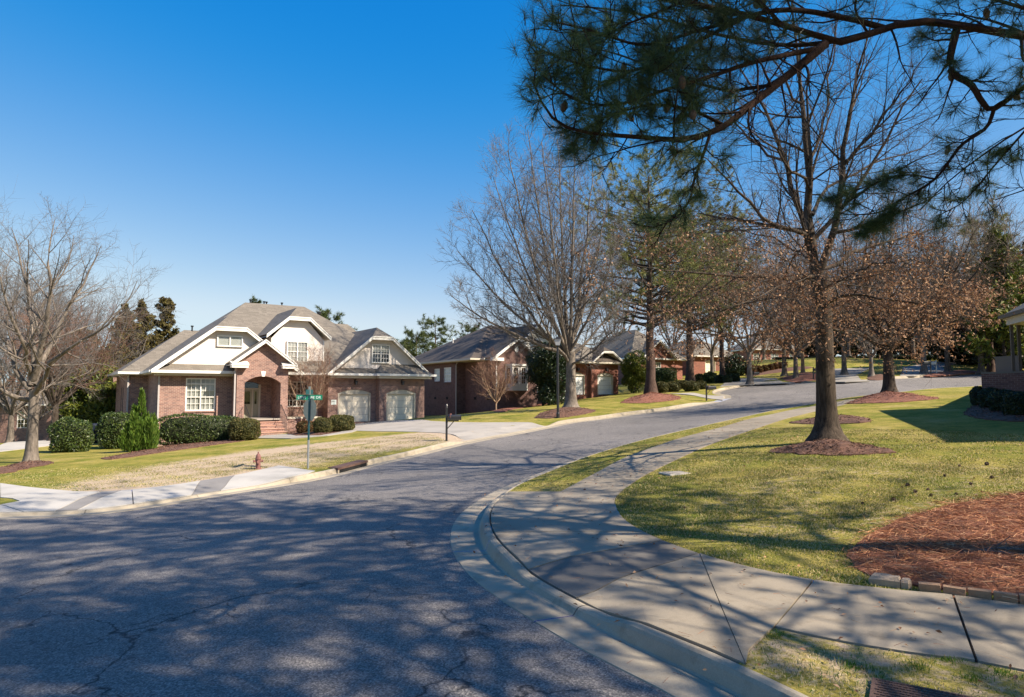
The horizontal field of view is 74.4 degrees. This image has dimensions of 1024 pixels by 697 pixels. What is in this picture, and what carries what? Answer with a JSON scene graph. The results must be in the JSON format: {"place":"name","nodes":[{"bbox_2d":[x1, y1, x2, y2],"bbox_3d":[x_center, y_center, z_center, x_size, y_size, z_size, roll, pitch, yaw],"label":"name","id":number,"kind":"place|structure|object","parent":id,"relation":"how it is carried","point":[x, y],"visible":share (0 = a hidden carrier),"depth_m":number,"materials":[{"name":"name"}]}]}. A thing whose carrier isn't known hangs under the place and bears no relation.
{"place":"outdoors","nodes":[
{"label":"outdoors","id":0,"kind":"place"},
{"bbox_2d":[0,440,49,451],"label":"path","id":1,"kind":"structure","parent":0,"point":[11,446],"depth_m":38.98,"materials":[{"name":"concrete"}]},
{"bbox_2d":[0,465,313,511],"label":"sidewalk","id":2,"kind":"structure","parent":0,"point":[31,499],"depth_m":18.04,"materials":[{"name":"concrete"}]},
{"bbox_2d":[355,420,547,440],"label":"driveway","id":3,"kind":"structure","parent":0,"point":[462,430],"depth_m":35.08,"materials":[{"name":"concrete"}]},
{"bbox_2d":[0,375,981,696],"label":"road","id":4,"kind":"structure","parent":0,"point":[360,583],"depth_m":7.90,"materials":[{"name":"asphalt"}]},
{"bbox_2d":[0,373,980,696],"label":"kerb","id":5,"kind":"structure","parent":4,"relation":"on","point":[678,665],"depth_m":6.97,"materials":[{"name":"concrete"}]},
{"bbox_2d":[328,460,367,473],"bbox_3d":[-5.572,4.029,23.003,0.425,0.315,1.600,-2,-4,25],"label":"storm drain","id":6,"kind":"object","parent":5,"relation":"in","point":[347,466],"visible":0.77,"depth_m":22.87,"materials":[{"name":"metal"}]},
{"bbox_2d":[780,372,815,382],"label":"mulch bed","id":7,"kind":"object","parent":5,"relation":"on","point":[806,376],"visible":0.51,"depth_m":65.18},
{"bbox_2d":[750,299,835,378],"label":"bare tree","id":8,"kind":"object","parent":7,"relation":"on","point":[795,368],"visible":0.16,"depth_m":66.16,"materials":[{"name":"brown plant"}]},
{"bbox_2d":[866,374,882,379],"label":"mulch bed","id":9,"kind":"object","parent":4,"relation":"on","point":[878,377],"visible":0.45,"depth_m":55.12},
{"bbox_2d":[833,290,901,376],"bbox_3d":[31.104,-1.538,57.413,9.063,8.131,8.552,0,-4,0],"label":"bare tree","id":10,"kind":"object","parent":9,"relation":"on","point":[871,371],"visible":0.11,"depth_m":57.08,"materials":[{"name":"brown plant"}]},
{"bbox_2d":[0,357,1023,696],"bbox_3d":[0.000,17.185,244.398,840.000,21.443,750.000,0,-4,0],"label":"ground","id":11,"kind":"structure","parent":0,"point":[944,409],"depth_m":16.08,"materials":[{"name":"plant"}]},
{"bbox_2d":[0,461,53,473],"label":"mulch bed","id":12,"kind":"object","parent":11,"relation":"on","point":[4,469],"visible":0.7,"depth_m":24.68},
{"bbox_2d":[0,193,181,461],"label":"bare tree","id":13,"kind":"object","parent":12,"relation":"on","point":[35,367],"visible":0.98,"depth_m":26.93,"materials":[{"name":"grey plant"}]},
{"bbox_2d":[0,382,62,442],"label":"brick house","id":14,"kind":"structure","parent":11,"relation":"on","point":[20,425],"depth_m":72.49,"materials":[{"name":"red brick"}]},
{"bbox_2d":[0,176,90,393],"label":"bare tree","id":15,"kind":"object","parent":11,"relation":"on","point":[28,283],"visible":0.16,"depth_m":59.56,"materials":[{"name":"brown plant"}]},
{"bbox_2d":[0,233,106,393],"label":"bare tree","id":16,"kind":"object","parent":11,"relation":"on","point":[20,368],"visible":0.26,"depth_m":46.59,"materials":[{"name":"brown plant"}]},
{"bbox_2d":[46,416,94,452],"bbox_3d":[-22.812,4.463,34.990,2.166,1.996,1.746,1,-4,-20],"label":"hedge","id":17,"kind":"object","parent":11,"relation":"on","point":[72,434],"visible":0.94,"depth_m":34.49,"materials":[{"name":"green plant"}]},
{"bbox_2d":[0,270,151,420],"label":"bare tree","id":18,"kind":"object","parent":11,"relation":"on","point":[25,412],"visible":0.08,"depth_m":70.06,"materials":[{"name":"brown plant"}]},
{"bbox_2d":[0,287,152,440],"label":"bare tree","id":19,"kind":"object","parent":11,"relation":"on","point":[57,395],"visible":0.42,"depth_m":44.03,"materials":[{"name":"plant"}]},
{"bbox_2d":[0,236,157,442],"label":"bare tree","id":20,"kind":"object","parent":11,"relation":"on","point":[10,412],"visible":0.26,"depth_m":51.60,"materials":[{"name":"brown plant"}]},
{"bbox_2d":[48,361,118,421],"bbox_3d":[-32.297,3.954,51.980,5.442,6.157,5.521,0,-4,0],"label":"evergreen tree","id":21,"kind":"object","parent":11,"relation":"on","point":[75,406],"visible":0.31,"depth_m":50.28,"materials":[{"name":"green plant"}]},
{"bbox_2d":[1,286,173,402],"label":"bare tree","id":22,"kind":"object","parent":11,"relation":"on","point":[111,343],"visible":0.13,"depth_m":58.33,"materials":[{"name":"brown plant"}]},
{"bbox_2d":[48,329,135,415],"bbox_3d":[-36.669,3.218,60.094,6.564,9.903,8.474,-4,-5,43],"label":"evergreen tree","id":23,"kind":"object","parent":11,"relation":"on","point":[126,359],"visible":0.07,"depth_m":59.75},
{"bbox_2d":[76,381,116,422],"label":"evergreen tree","id":24,"kind":"object","parent":11,"relation":"on","point":[91,410],"visible":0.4,"depth_m":48.24,"materials":[{"name":"green plant"}]},
{"bbox_2d":[94,411,129,448],"bbox_3d":[-22.079,4.594,37.840,2.296,2.205,1.774,1,-4,-18],"label":"hedge","id":25,"kind":"object","parent":11,"relation":"on","point":[109,428],"visible":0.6,"depth_m":37.20,"materials":[{"name":"green plant"}]},
{"bbox_2d":[105,303,143,358],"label":"conifer tree","id":26,"kind":"object","parent":11,"relation":"on","point":[131,333],"visible":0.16,"depth_m":67.81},
{"bbox_2d":[129,298,163,354],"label":"conifer tree","id":27,"kind":"object","parent":11,"relation":"on","point":[152,342],"visible":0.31,"depth_m":70.01,"materials":[{"name":"plant"}]},
{"bbox_2d":[152,296,179,342],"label":"conifer tree","id":28,"kind":"object","parent":11,"relation":"on","point":[163,301],"visible":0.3,"depth_m":72.02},
{"bbox_2d":[101,439,249,459],"bbox_3d":[-15.651,4.952,33.258,5.077,0.567,12.674,1,-4,-15],"label":"mulch bed","id":29,"kind":"object","parent":11,"relation":"on","point":[154,451],"visible":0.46,"depth_m":30.39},
{"bbox_2d":[118,387,159,451],"bbox_3d":[-17.416,3.308,31.744,1.661,3.018,1.836,1,-4,-13],"label":"juniper shrub","id":30,"kind":"object","parent":29,"relation":"on","point":[140,430],"visible":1,"depth_m":31.22,"materials":[{"name":"plant"}]},
{"bbox_2d":[157,412,238,445],"bbox_3d":[-17.083,4.377,36.626,4.854,1.823,1.251,1,-4,-15],"label":"hedge","id":31,"kind":"object","parent":29,"relation":"on","point":[202,427],"visible":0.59,"depth_m":36.21,"materials":[{"name":"green plant"}]},
{"bbox_2d":[227,418,260,440],"bbox_3d":[-14.274,4.332,35.997,1.738,1.314,1.701,1,-4,-13],"label":"shrub","id":32,"kind":"object","parent":29,"relation":"on","point":[246,429],"visible":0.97,"depth_m":35.45,"materials":[{"name":"green plant"}]},
{"bbox_2d":[1,405,1023,472],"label":"mulch chips","id":33,"kind":"object","parent":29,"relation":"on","point":[291,432],"visible":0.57,"depth_m":24.28,"materials":[{"name":"brown plant"}]},
{"bbox_2d":[0,442,379,490],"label":"grass","id":34,"kind":"structure","parent":11,"relation":"on","point":[103,479],"depth_m":22.54,"materials":[{"name":"plant"}]},
{"bbox_2d":[107,299,436,445],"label":"brick house","id":35,"kind":"structure","parent":11,"relation":"on","point":[236,362],"depth_m":43.95,"materials":[{"name":"red brick"}]},
{"bbox_2d":[184,378,215,412],"bbox_3d":[-18.773,2.762,40.599,1.850,2.150,0.630,3,-5,-35],"label":"window","id":36,"kind":"structure","parent":35,"relation":"in","point":[200,392],"depth_m":40.48,"materials":[{"name":"white glass"}]},
{"bbox_2d":[217,335,242,347],"bbox_3d":[-17.325,-0.440,41.468,1.500,0.705,0.100,3,-5,-35],"label":"window","id":37,"kind":"structure","parent":35,"relation":"in","point":[222,340],"depth_m":41.43,"materials":[{"name":"white glass"}]},
{"bbox_2d":[244,382,260,417],"bbox_3d":[-16.762,3.234,42.951,1.500,2.500,0.460,3,-5,-35],"label":"front door","id":38,"kind":"structure","parent":35,"relation":"in","point":[252,391],"depth_m":43.04,"materials":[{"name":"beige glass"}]},
{"bbox_2d":[286,341,307,361],"bbox_3d":[-14.184,0.236,44.581,1.400,1.420,0.100,3,-5,-35],"label":"window","id":39,"kind":"structure","parent":35,"relation":"in","point":[299,345],"depth_m":44.57,"materials":[{"name":"white glass"}]},
{"bbox_2d":[288,381,307,407],"bbox_3d":[-14.383,3.032,44.884,1.700,1.880,0.630,3,-5,-35],"label":"window","id":40,"kind":"structure","parent":35,"relation":"in","point":[290,402],"depth_m":45.02,"materials":[{"name":"white glass"}]},
{"bbox_2d":[338,390,370,421],"bbox_3d":[-10.772,3.892,45.972,2.340,2.190,0.202,3,-5,-35],"label":"garage door","id":41,"kind":"structure","parent":35,"relation":"in","point":[356,403],"depth_m":46.08,"materials":[{"name":"paint"}]},
{"bbox_2d":[371,344,389,362],"bbox_3d":[-9.163,0.370,47.117,1.340,1.310,0.100,3,-5,-35],"label":"window","id":42,"kind":"structure","parent":35,"relation":"in","point":[380,353],"depth_m":47.09,"materials":[{"name":"white glass"}]},
{"bbox_2d":[386,390,415,420],"bbox_3d":[-7.815,3.981,47.308,2.240,2.190,0.202,3,-5,-35],"label":"garage door","id":43,"kind":"structure","parent":35,"relation":"in","point":[400,404],"depth_m":47.34,"materials":[{"name":"paint"}]},
{"bbox_2d":[168,434,444,479],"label":"grass","id":44,"kind":"structure","parent":11,"relation":"on","point":[437,440],"depth_m":26.29,"materials":[{"name":"plant"}]},
{"bbox_2d":[257,428,356,438],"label":"front walk","id":45,"kind":"structure","parent":11,"relation":"on","point":[282,436],"depth_m":35.55,"materials":[{"name":"concrete"}]},
{"bbox_2d":[296,386,321,468],"bbox_3d":[-6.808,2.692,22.616,0.748,2.833,0.649,-3,-5,39],"label":"street sign","id":46,"kind":"object","parent":11,"relation":"on","point":[309,410],"visible":1,"depth_m":22.63,"materials":[{"name":"metal"}]},
{"bbox_2d":[286,430,340,435],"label":"mulch bed","id":47,"kind":"object","parent":11,"relation":"on","point":[310,433],"visible":0.14,"depth_m":36.43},
{"bbox_2d":[272,337,346,420],"bbox_3d":[-12.784,2.210,43.084,4.770,6.183,5.066,0,-4,0],"label":"crape myrtle","id":48,"kind":"object","parent":47,"relation":"on","point":[320,384],"visible":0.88,"depth_m":42.96,"materials":[{"name":"beige plant"}]},
{"bbox_2d":[313,417,332,432],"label":"shrub","id":49,"kind":"object","parent":47,"relation":"on","point":[322,424],"visible":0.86,"depth_m":36.18,"materials":[{"name":"green plant"}]},
{"bbox_2d":[328,414,355,431],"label":"shrub","id":50,"kind":"object","parent":47,"relation":"on","point":[341,422],"visible":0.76,"depth_m":36.78,"materials":[{"name":"green plant"}]},
{"bbox_2d":[396,327,440,356],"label":"pine tree","id":51,"kind":"object","parent":11,"relation":"on","point":[419,337],"visible":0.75,"depth_m":119.43,"materials":[{"name":"green plant"}]},
{"bbox_2d":[407,313,454,349],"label":"pine tree","id":52,"kind":"object","parent":11,"relation":"on","point":[436,323],"visible":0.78,"depth_m":125.12,"materials":[{"name":"green plant"}]},
{"bbox_2d":[414,323,622,415],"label":"brick house","id":53,"kind":"structure","parent":11,"relation":"on","point":[448,364],"depth_m":59.47,"materials":[{"name":"red brick"}]},
{"bbox_2d":[505,364,527,390],"bbox_3d":[0.534,2.361,55.258,2.320,2.160,0.630,2,-4,-32],"label":"bay window","id":54,"kind":"structure","parent":53,"relation":"in","point":[520,387],"depth_m":55.02,"materials":[{"name":"white"}]},
{"bbox_2d":[597,373,612,394],"bbox_3d":[8.636,3.282,62.910,1.900,2.020,0.202,2,-4,-32],"label":"garage door","id":55,"kind":"structure","parent":53,"relation":"in","point":[605,380],"depth_m":62.98,"materials":[{"name":"white paint"}]},
{"bbox_2d":[494,403,547,411],"bbox_3d":[0.557,4.692,58.019,8.238,1.466,26.988,-2,-4,22],"label":"mulch bed","id":56,"kind":"object","parent":11,"relation":"on","point":[504,410],"visible":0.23,"depth_m":49.27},
{"bbox_2d":[467,348,522,409],"bbox_3d":[-1.094,2.328,51.691,4.933,5.148,4.374,0,-4,0],"label":"crape myrtle","id":57,"kind":"object","parent":56,"relation":"on","point":[498,384],"visible":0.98,"depth_m":51.75,"materials":[{"name":"beige plant"}]},
{"bbox_2d":[524,341,565,404],"bbox_3d":[2.898,1.943,53.045,3.879,5.212,3.617,0,-4,0],"label":"evergreen tree","id":58,"kind":"object","parent":11,"relation":"on","point":[547,363],"visible":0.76,"depth_m":52.32,"materials":[{"name":"green plant"}]},
{"bbox_2d":[535,407,594,418],"bbox_3d":[3.129,3.853,40.388,3.108,0.621,5.469,-2,-4,26],"label":"mulch bed","id":59,"kind":"object","parent":11,"relation":"on","point":[569,414],"visible":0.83,"depth_m":39.44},
{"bbox_2d":[432,95,649,407],"bbox_3d":[1.481,-6.429,43.522,14.154,20.851,11.532,0,-4,0],"label":"bare tree","id":60,"kind":"object","parent":59,"relation":"on","point":[568,332],"visible":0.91,"depth_m":42.24,"materials":[{"name":"grey plant"}]},
{"bbox_2d":[518,162,686,336],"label":"bare tree","id":61,"kind":"object","parent":11,"relation":"on","point":[610,259],"visible":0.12,"depth_m":91.70,"materials":[{"name":"brown plant"}]},
{"bbox_2d":[512,417,743,490],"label":"grass","id":62,"kind":"structure","parent":11,"relation":"on","point":[598,461],"depth_m":19.12,"materials":[{"name":"plant"}]},
{"bbox_2d":[620,349,645,392],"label":"evergreen tree","id":63,"kind":"object","parent":11,"relation":"on","point":[634,377],"visible":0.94,"depth_m":61.56,"materials":[{"name":"green plant"}]},
{"bbox_2d":[593,330,685,384],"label":"brick house","id":64,"kind":"structure","parent":11,"relation":"on","point":[634,343],"depth_m":83.01,"materials":[{"name":"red brick"}]},
{"bbox_2d":[620,393,680,403],"bbox_3d":[10.895,3.780,51.816,4.154,0.836,11.694,-1,-4,15],"label":"mulch bed","id":65,"kind":"object","parent":11,"relation":"on","point":[653,396],"visible":0.73,"depth_m":47.76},
{"bbox_2d":[537,118,762,393],"bbox_3d":[10.978,-6.757,57.297,17.361,21.556,16.891,-4,-5,43],"label":"pine tree","id":66,"kind":"object","parent":65,"relation":"on","point":[650,381],"visible":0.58,"depth_m":55.53,"materials":[{"name":"green plant"}]},
{"bbox_2d":[655,367,677,382],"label":"hedge","id":67,"kind":"object","parent":11,"relation":"on","point":[664,374],"visible":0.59,"depth_m":72.21,"materials":[{"name":"green plant"}]},
{"bbox_2d":[581,171,786,346],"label":"bare tree","id":68,"kind":"object","parent":11,"relation":"on","point":[669,342],"visible":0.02,"depth_m":99.15,"materials":[{"name":"brown plant"}]},
{"bbox_2d":[607,160,778,380],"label":"pine tree","id":69,"kind":"object","parent":11,"relation":"on","point":[689,375],"visible":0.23,"depth_m":66.76,"materials":[{"name":"green plant"}]},
{"bbox_2d":[668,339,732,374],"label":"brick house","id":70,"kind":"structure","parent":11,"relation":"on","point":[702,366],"depth_m":89.31,"materials":[{"name":"brick"}]},
{"bbox_2d":[493,391,937,411],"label":"mulch chips","id":71,"kind":"object","parent":11,"relation":"on","point":[651,393],"visible":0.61,"depth_m":35.50,"materials":[{"name":"red plant"}]},
{"bbox_2d":[636,207,797,372],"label":"bare tree","id":72,"kind":"object","parent":11,"relation":"on","point":[712,350],"visible":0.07,"depth_m":83.91,"materials":[{"name":"brown plant"}]},
{"bbox_2d":[678,224,770,374],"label":"pine tree","id":73,"kind":"object","parent":11,"relation":"on","point":[722,367],"visible":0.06,"depth_m":73.91,"materials":[{"name":"green plant"}]},
{"bbox_2d":[724,353,746,375],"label":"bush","id":74,"kind":"object","parent":11,"relation":"on","point":[736,368],"visible":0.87,"depth_m":79.37,"materials":[{"name":"green plant"}]},
{"bbox_2d":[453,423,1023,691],"bbox_3d":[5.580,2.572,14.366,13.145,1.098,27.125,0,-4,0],"label":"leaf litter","id":75,"kind":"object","parent":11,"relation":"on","point":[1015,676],"visible":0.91,"depth_m":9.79,"materials":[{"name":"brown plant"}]},
{"bbox_2d":[645,199,836,385],"bbox_3d":[22.790,-5.960,64.576,17.559,19.119,19.344,2,-4,-32],"label":"bare tree","id":76,"kind":"object","parent":11,"relation":"on","point":[749,379],"visible":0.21,"depth_m":61.67,"materials":[{"name":"brown plant"}]},
{"bbox_2d":[727,334,805,360],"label":"brick house","id":77,"kind":"structure","parent":11,"relation":"on","point":[744,354],"depth_m":126.19,"materials":[{"name":"red brick"}]},
{"bbox_2d":[697,218,849,375],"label":"bare tree","id":78,"kind":"object","parent":11,"relation":"on","point":[784,371],"visible":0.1,"depth_m":71.89,"materials":[{"name":"brown plant"}]},
{"bbox_2d":[614,457,1023,590],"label":"grass","id":79,"kind":"structure","parent":11,"relation":"on","point":[710,493],"depth_m":11.79,"materials":[{"name":"plant"}]},
{"bbox_2d":[789,415,871,423],"bbox_3d":[11.798,2.638,24.840,2.851,0.367,3.722,0,-4,0],"label":"mulch bed","id":80,"kind":"object","parent":11,"relation":"on","point":[846,421],"visible":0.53,"depth_m":23.98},
{"bbox_2d":[770,439,895,455],"bbox_3d":[7.775,2.484,16.935,2.523,0.393,2.618,0,-4,0],"label":"mulch bed","id":81,"kind":"object","parent":11,"relation":"on","point":[800,451],"visible":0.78,"depth_m":16.31,"materials":[{"name":"wood"}]},
{"bbox_2d":[561,0,1023,441],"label":"oak tree","id":82,"kind":"object","parent":81,"relation":"on","point":[826,423],"visible":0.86,"depth_m":16.89,"materials":[{"name":"brown plant"}]},
{"bbox_2d":[723,177,952,374],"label":"bare tree","id":83,"kind":"object","parent":11,"relation":"on","point":[844,371],"visible":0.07,"depth_m":65.94,"materials":[{"name":"brown plant"}]},
{"bbox_2d":[746,631,1023,696],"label":"grass","id":84,"kind":"structure","parent":11,"relation":"on","point":[836,673],"depth_m":5.16,"materials":[{"name":"plant"}]},
{"bbox_2d":[868,572,911,588],"bbox_3d":[4.190,2.577,7.479,0.419,0.143,0.214,-2,-4,31],"label":"edging rock","id":85,"kind":"object","parent":11,"relation":"on","point":[888,580],"visible":0.91,"depth_m":7.41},
{"bbox_2d":[844,391,938,403],"bbox_3d":[20.843,2.610,35.882,3.930,0.703,11.022,-3,-5,37],"label":"mulch bed","id":86,"kind":"object","parent":11,"relation":"on","point":[892,398],"visible":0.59,"depth_m":32.17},
{"bbox_2d":[760,164,1023,391],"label":"oak tree","id":87,"kind":"object","parent":86,"relation":"on","point":[889,383],"visible":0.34,"depth_m":34.53,"materials":[{"name":"brown plant"}]},
{"bbox_2d":[766,628,1023,686],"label":"grass tufts","id":88,"kind":"object","parent":11,"relation":"on","point":[947,658],"visible":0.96,"depth_m":5.21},
{"bbox_2d":[790,138,1022,373],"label":"bare tree","id":89,"kind":"object","parent":11,"relation":"on","point":[923,370],"visible":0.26,"depth_m":57.90,"materials":[{"name":"brown plant"}]},
{"bbox_2d":[869,677,972,696],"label":"meter cover","id":90,"kind":"object","parent":11,"relation":"on","point":[885,688],"visible":1,"depth_m":4.75,"materials":[{"name":"metal"}]},
{"bbox_2d":[820,485,1023,603],"bbox_3d":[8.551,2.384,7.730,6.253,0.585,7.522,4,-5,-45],"label":"pine straw bed","id":91,"kind":"object","parent":11,"relation":"on","point":[914,583],"visible":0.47,"depth_m":8.30,"materials":[{"name":"plant"}]},
{"bbox_2d":[499,0,1023,252],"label":"pine tree","id":92,"kind":"object","parent":91,"relation":"on","point":[661,53],"visible":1,"depth_m":5.32,"materials":[{"name":"green plant"}]},
{"bbox_2d":[922,370,976,376],"bbox_3d":[40.449,2.271,62.216,3.298,0.997,17.663,-4,-5,43],"label":"mulch bed","id":93,"kind":"object","parent":11,"relation":"on","point":[953,372],"visible":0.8,"depth_m":59.95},
{"bbox_2d":[908,274,977,371],"bbox_3d":[41.048,-2.382,64.362,7.480,9.623,6.489,-3,-5,37],"label":"bare tree","id":94,"kind":"object","parent":93,"relation":"on","point":[947,367],"visible":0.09,"depth_m":63.88,"materials":[{"name":"brown plant"}]},
{"bbox_2d":[877,175,1023,374],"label":"bare tree","id":95,"kind":"object","parent":11,"relation":"on","point":[980,369],"visible":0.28,"depth_m":60.95,"materials":[{"name":"brown plant"}]},
{"bbox_2d":[918,317,986,365],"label":"evergreen tree","id":96,"kind":"object","parent":11,"relation":"on","point":[938,348],"visible":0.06,"depth_m":78.95,"materials":[{"name":"green plant"}]},
{"bbox_2d":[917,189,1023,371],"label":"pine tree","id":97,"kind":"object","parent":11,"relation":"on","point":[990,368],"visible":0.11,"depth_m":65.97,"materials":[{"name":"green plant"}]},
{"bbox_2d":[918,581,1023,604],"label":"brick edging","id":98,"kind":"object","parent":11,"relation":"on","point":[949,589],"visible":0.57,"depth_m":7.02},
{"bbox_2d":[955,223,1023,365],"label":"conifer tree","id":99,"kind":"object","parent":11,"relation":"on","point":[1002,332],"visible":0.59,"depth_m":57.88,"materials":[{"name":"green plant"}]},
{"bbox_2d":[963,405,1023,421],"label":"mulch bed","id":100,"kind":"object","parent":11,"relation":"on","point":[1001,417],"visible":0.42,"depth_m":21.89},
{"bbox_2d":[986,388,1015,410],"bbox_3d":[16.931,1.831,23.251,0.998,0.941,0.985,-2,-4,22],"label":"shrub","id":101,"kind":"object","parent":100,"relation":"on","point":[994,397],"visible":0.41,"depth_m":23.13,"materials":[{"name":"green plant"}]},
{"bbox_2d":[998,391,1023,414],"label":"shrub","id":102,"kind":"object","parent":100,"relation":"on","point":[1012,402],"visible":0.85,"depth_m":21.25,"materials":[{"name":"green plant"}]},
{"bbox_2d":[981,303,1023,390],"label":"brick house","id":103,"kind":"structure","parent":11,"relation":"on","point":[1008,374],"depth_m":26.24,"materials":[{"name":"brown"}]},
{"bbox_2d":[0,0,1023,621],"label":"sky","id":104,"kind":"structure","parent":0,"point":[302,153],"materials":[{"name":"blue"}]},
{"bbox_2d":[455,420,1023,682],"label":"fallen needles","id":105,"kind":"object","parent":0,"point":[686,572],"depth_m":8.15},
{"bbox_2d":[490,399,1023,671],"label":"sidewalk","id":106,"kind":"structure","parent":0,"point":[747,614],"depth_m":7.19,"materials":[{"name":"concrete"}]},
{"bbox_2d":[720,378,794,386],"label":"driveway","id":107,"kind":"structure","parent":0,"point":[757,381],"depth_m":64.18,"materials":[{"name":"concrete"}]},
{"bbox_2d":[669,427,1023,465],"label":"grass","id":108,"kind":"structure","parent":0,"point":[794,435],"depth_m":17.30,"materials":[{"name":"plant"}]},
{"bbox_2d":[835,368,869,381],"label":"driveway","id":109,"kind":"structure","parent":0,"point":[852,376],"depth_m":62.96,"materials":[{"name":"concrete"}]},
{"bbox_2d":[900,361,955,375],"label":"driveway","id":110,"kind":"structure","parent":0,"point":[913,369],"depth_m":71.41,"materials":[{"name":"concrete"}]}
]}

